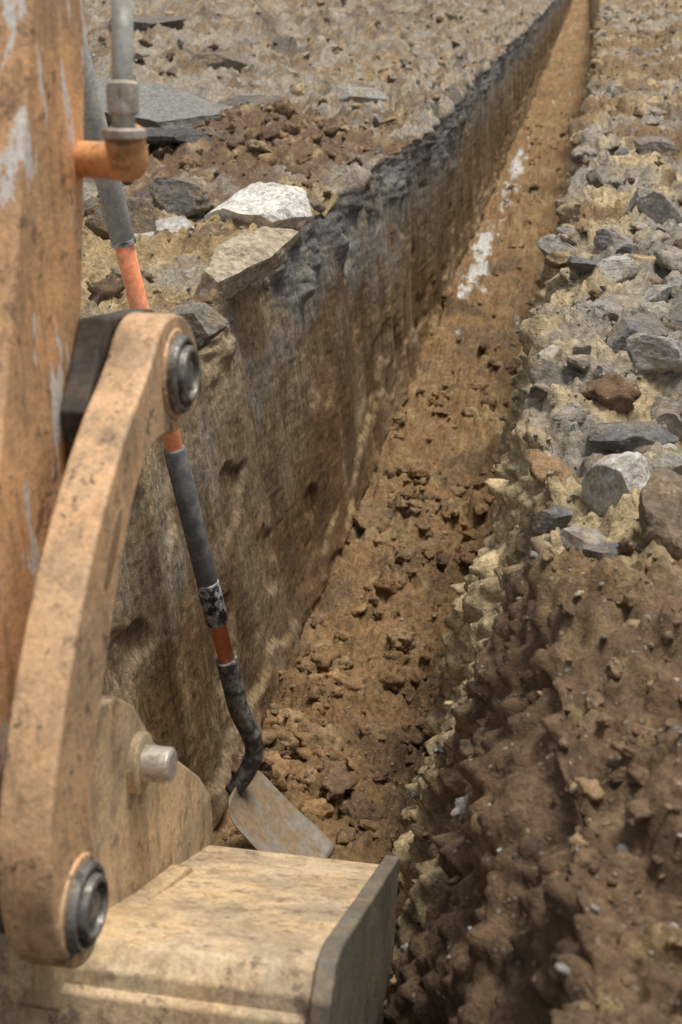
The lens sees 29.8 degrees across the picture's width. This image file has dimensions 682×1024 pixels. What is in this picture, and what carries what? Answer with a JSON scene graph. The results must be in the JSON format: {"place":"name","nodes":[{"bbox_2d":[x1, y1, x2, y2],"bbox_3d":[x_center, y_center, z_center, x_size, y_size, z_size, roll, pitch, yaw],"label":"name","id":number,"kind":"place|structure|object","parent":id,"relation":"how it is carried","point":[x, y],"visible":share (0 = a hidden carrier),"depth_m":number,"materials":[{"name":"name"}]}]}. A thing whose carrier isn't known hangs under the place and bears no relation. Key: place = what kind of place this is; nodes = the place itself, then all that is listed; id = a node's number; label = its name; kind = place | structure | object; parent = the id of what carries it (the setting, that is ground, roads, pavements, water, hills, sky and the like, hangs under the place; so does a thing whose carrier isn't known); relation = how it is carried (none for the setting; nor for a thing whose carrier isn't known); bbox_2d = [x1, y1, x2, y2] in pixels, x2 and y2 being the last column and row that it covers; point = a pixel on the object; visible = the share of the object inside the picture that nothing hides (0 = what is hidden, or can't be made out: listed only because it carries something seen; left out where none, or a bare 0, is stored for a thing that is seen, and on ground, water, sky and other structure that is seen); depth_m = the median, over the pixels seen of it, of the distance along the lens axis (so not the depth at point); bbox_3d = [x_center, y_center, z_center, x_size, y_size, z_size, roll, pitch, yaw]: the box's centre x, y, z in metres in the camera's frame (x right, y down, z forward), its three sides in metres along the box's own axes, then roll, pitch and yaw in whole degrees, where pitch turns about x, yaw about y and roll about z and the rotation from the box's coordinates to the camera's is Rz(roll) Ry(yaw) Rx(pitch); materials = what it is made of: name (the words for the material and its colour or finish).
{"place":"outdoors","nodes":[
{"label":"outdoors","id":0,"kind":"place"},
{"bbox_2d":[81,0,681,1023],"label":"ground","id":1,"kind":"structure","parent":0,"point":[307,390],"depth_m":4.54,"materials":[{"name":"soil"}]},
{"bbox_2d":[84,196,156,239],"bbox_3d":[-0.844,-1.127,5.016,0.263,0.210,0.259,15,27,30],"label":"broken stone","id":2,"kind":"object","parent":1,"relation":"on","point":[141,211],"visible":0.55,"depth_m":4.97,"materials":[{"name":"stone"}]},
{"bbox_2d":[108,15,184,32],"bbox_3d":[-1.770,-4.364,11.514,0.616,0.201,0.560,-12,26,-25],"label":"broken stone","id":3,"kind":"object","parent":1,"relation":"on","point":[141,23],"visible":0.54,"depth_m":11.39,"materials":[{"name":"grey stone"}]},
{"bbox_2d":[134,215,191,237],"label":"stone","id":4,"kind":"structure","parent":1,"relation":"on","point":[173,224],"depth_m":5.05,"materials":[{"name":"grey stone"}]},
{"bbox_2d":[96,78,233,129],"bbox_3d":[-1.185,-2.319,7.453,1.085,0.350,0.878,4,23,9],"label":"asphalt slab","id":5,"kind":"object","parent":1,"relation":"on","point":[163,106],"depth_m":7.38,"materials":[{"name":"grey asphalt"}]},
{"bbox_2d":[142,127,212,144],"bbox_3d":[-0.937,-1.974,6.719,0.554,0.078,0.315,4,23,9],"label":"asphalt slab","id":6,"kind":"object","parent":1,"relation":"on","point":[159,136],"depth_m":6.65,"materials":[{"name":"grey asphalt"}]},
{"bbox_2d":[146,177,211,218],"bbox_3d":[-0.708,-1.373,5.645,0.296,0.216,0.268,4,23,9],"label":"broken stone","id":7,"kind":"object","parent":1,"relation":"on","point":[188,198],"visible":0.84,"depth_m":5.55,"materials":[{"name":"grey stone"}]},
{"bbox_2d":[0,0,398,1023],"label":"excavator","id":8,"kind":"object","parent":1,"relation":"on","point":[130,892],"visible":1,"depth_m":1.54,"materials":[{"name":"paint"}]},
{"bbox_2d":[171,300,227,350],"bbox_3d":[-0.427,-0.563,3.891,0.165,0.143,0.133,4,23,9],"label":"broken stone","id":9,"kind":"object","parent":1,"relation":"on","point":[207,323],"visible":0.72,"depth_m":3.85,"materials":[{"name":"grey stone"}]},
{"bbox_2d":[84,30,335,858],"bbox_3d":[-0.320,-0.076,3.255,0.603,2.422,0.291,1,23,2],"label":"shovel","id":10,"kind":"object","parent":1,"relation":"on","point":[266,815],"visible":0.89,"depth_m":3.39,"materials":[{"name":"grey metal"}]},
{"bbox_2d":[190,51,249,71],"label":"broken stone","id":11,"kind":"object","parent":1,"relation":"on","point":[229,60],"visible":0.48,"depth_m":10.26,"materials":[{"name":"grey stone"}]},
{"bbox_2d":[194,226,300,300],"bbox_3d":[-0.327,-0.852,4.412,0.209,0.229,0.464,18,29,36],"label":"concrete slab","id":12,"kind":"object","parent":1,"relation":"on","point":[240,262],"depth_m":4.33,"materials":[{"name":"beige concrete"}]},
{"bbox_2d":[218,94,281,107],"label":"broken stone","id":13,"kind":"object","parent":1,"relation":"on","point":[236,100],"visible":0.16,"depth_m":8.40,"materials":[{"name":"grey stone"}]},
{"bbox_2d":[204,181,312,227],"bbox_3d":[-0.318,-1.211,5.064,0.294,0.163,0.384,-16,28,-33],"label":"concrete slab","id":14,"kind":"object","parent":1,"relation":"on","point":[270,204],"depth_m":4.99,"materials":[{"name":"white concrete"}]},
{"bbox_2d":[330,86,388,103],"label":"broken stone","id":15,"kind":"object","parent":1,"relation":"on","point":[358,94],"visible":0.73,"depth_m":9.42,"materials":[{"name":"grey stone"}]},
{"bbox_2d":[231,338,518,827],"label":"clay clods","id":16,"kind":"object","parent":1,"relation":"on","point":[338,781],"visible":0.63,"depth_m":4.22,"materials":[{"name":"brown soil"}]},
{"bbox_2d":[83,0,681,1023],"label":"soil clods","id":17,"kind":"object","parent":1,"relation":"on","point":[615,392],"visible":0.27,"depth_m":3.06,"materials":[{"name":"brown soil"}]},
{"bbox_2d":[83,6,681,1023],"bbox_3d":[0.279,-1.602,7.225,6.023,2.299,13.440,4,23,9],"label":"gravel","id":18,"kind":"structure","parent":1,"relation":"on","point":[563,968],"depth_m":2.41,"materials":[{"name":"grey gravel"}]},
{"bbox_2d":[90,0,681,1007],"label":"stone rubble","id":19,"kind":"object","parent":1,"relation":"on","point":[616,268],"visible":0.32,"depth_m":4.46,"materials":[{"name":"grey stone"}]},
{"bbox_2d":[223,112,579,893],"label":"trench floor crumbs","id":20,"kind":"object","parent":1,"relation":"on","point":[333,662],"visible":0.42,"depth_m":4.74,"materials":[{"name":"brown soil"}]},
{"bbox_2d":[531,506,573,535],"bbox_3d":[0.421,0.027,2.530,0.094,0.091,0.072,-10,25,-23],"label":"broken stone","id":21,"kind":"object","parent":1,"relation":"on","point":[546,521],"visible":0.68,"depth_m":2.50,"materials":[{"name":"grey stone"}]},
{"bbox_2d":[559,525,604,551],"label":"broken stone","id":22,"kind":"object","parent":1,"relation":"on","point":[574,537],"visible":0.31,"depth_m":2.42,"materials":[{"name":"grey stone"}]},
{"bbox_2d":[566,255,598,276],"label":"broken stone","id":23,"kind":"object","parent":1,"relation":"on","point":[580,265],"visible":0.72,"depth_m":4.17,"materials":[{"name":"grey stone"}]},
{"bbox_2d":[592,365,625,380],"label":"broken stone","id":24,"kind":"object","parent":1,"relation":"on","point":[600,372],"visible":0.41,"depth_m":3.16,"materials":[{"name":"grey stone"}]},
{"bbox_2d":[582,542,639,560],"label":"broken stone","id":25,"kind":"object","parent":1,"relation":"on","point":[598,552],"visible":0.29,"depth_m":2.34,"materials":[{"name":"grey stone"}]},
{"bbox_2d":[588,294,637,315],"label":"broken stone","id":26,"kind":"object","parent":1,"relation":"on","point":[617,303],"visible":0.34,"depth_m":3.74,"materials":[{"name":"grey stone"}]},
{"bbox_2d":[593,225,633,253],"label":"broken stone","id":27,"kind":"object","parent":1,"relation":"on","point":[610,235],"visible":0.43,"depth_m":4.55,"materials":[{"name":"grey stone"}]},
{"bbox_2d":[580,451,649,515],"bbox_3d":[0.588,-0.059,2.626,0.121,0.133,0.167,-12,26,-26],"label":"broken stone","id":28,"kind":"object","parent":1,"relation":"on","point":[608,481],"visible":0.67,"depth_m":2.59,"materials":[{"name":"grey stone"}]},
{"bbox_2d":[586,421,679,452],"bbox_3d":[0.644,-0.167,2.870,0.137,0.085,0.189,-21,31,-40],"label":"broken stone","id":29,"kind":"object","parent":1,"relation":"on","point":[612,437],"visible":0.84,"depth_m":2.84,"materials":[{"name":"grey stone"}]},
{"bbox_2d":[605,313,668,359],"bbox_3d":[0.776,-0.465,3.401,0.168,0.087,0.225,16,28,32],"label":"broken stone","id":30,"kind":"object","parent":1,"relation":"on","point":[621,332],"visible":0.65,"depth_m":3.37,"materials":[{"name":"grey stone"}]},
{"bbox_2d":[623,187,681,224],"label":"broken stone","id":31,"kind":"object","parent":1,"relation":"on","point":[657,207],"visible":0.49,"depth_m":5.08,"materials":[{"name":"grey stone"}]},
{"bbox_2d":[626,332,681,374],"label":"broken stone","id":32,"kind":"object","parent":1,"relation":"on","point":[651,354],"visible":0.94,"depth_m":3.15,"materials":[{"name":"grey stone"}]},
{"bbox_2d":[633,136,679,155],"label":"broken stone","id":33,"kind":"object","parent":1,"relation":"on","point":[650,144],"visible":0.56,"depth_m":6.93,"materials":[{"name":"grey stone"}]},
{"bbox_2d":[643,284,672,302],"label":"broken stone","id":34,"kind":"object","parent":1,"relation":"on","point":[655,293],"visible":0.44,"depth_m":3.90,"materials":[{"name":"grey stone"}]},
{"bbox_2d":[638,467,681,560],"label":"broken stone","id":35,"kind":"object","parent":1,"relation":"on","point":[660,509],"visible":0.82,"depth_m":2.32,"materials":[{"name":"brown stone"}]},
{"bbox_2d":[647,452,681,474],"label":"broken stone","id":36,"kind":"object","parent":1,"relation":"on","point":[672,461],"visible":0.59,"depth_m":2.69,"materials":[{"name":"grey stone"}]},
{"bbox_2d":[650,396,681,415],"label":"broken stone","id":37,"kind":"object","parent":1,"relation":"on","point":[662,404],"visible":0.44,"depth_m":3.03,"materials":[{"name":"grey stone"}]},
{"bbox_2d":[669,309,681,326],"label":"broken stone","id":38,"kind":"object","parent":1,"relation":"on","point":[676,320],"visible":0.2,"depth_m":3.63,"materials":[{"name":"grey stone"}]},
{"bbox_2d":[669,181,681,189],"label":"broken stone","id":39,"kind":"object","parent":1,"relation":"on","point":[676,185],"visible":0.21,"depth_m":5.87,"materials":[{"name":"grey stone"}]}
]}

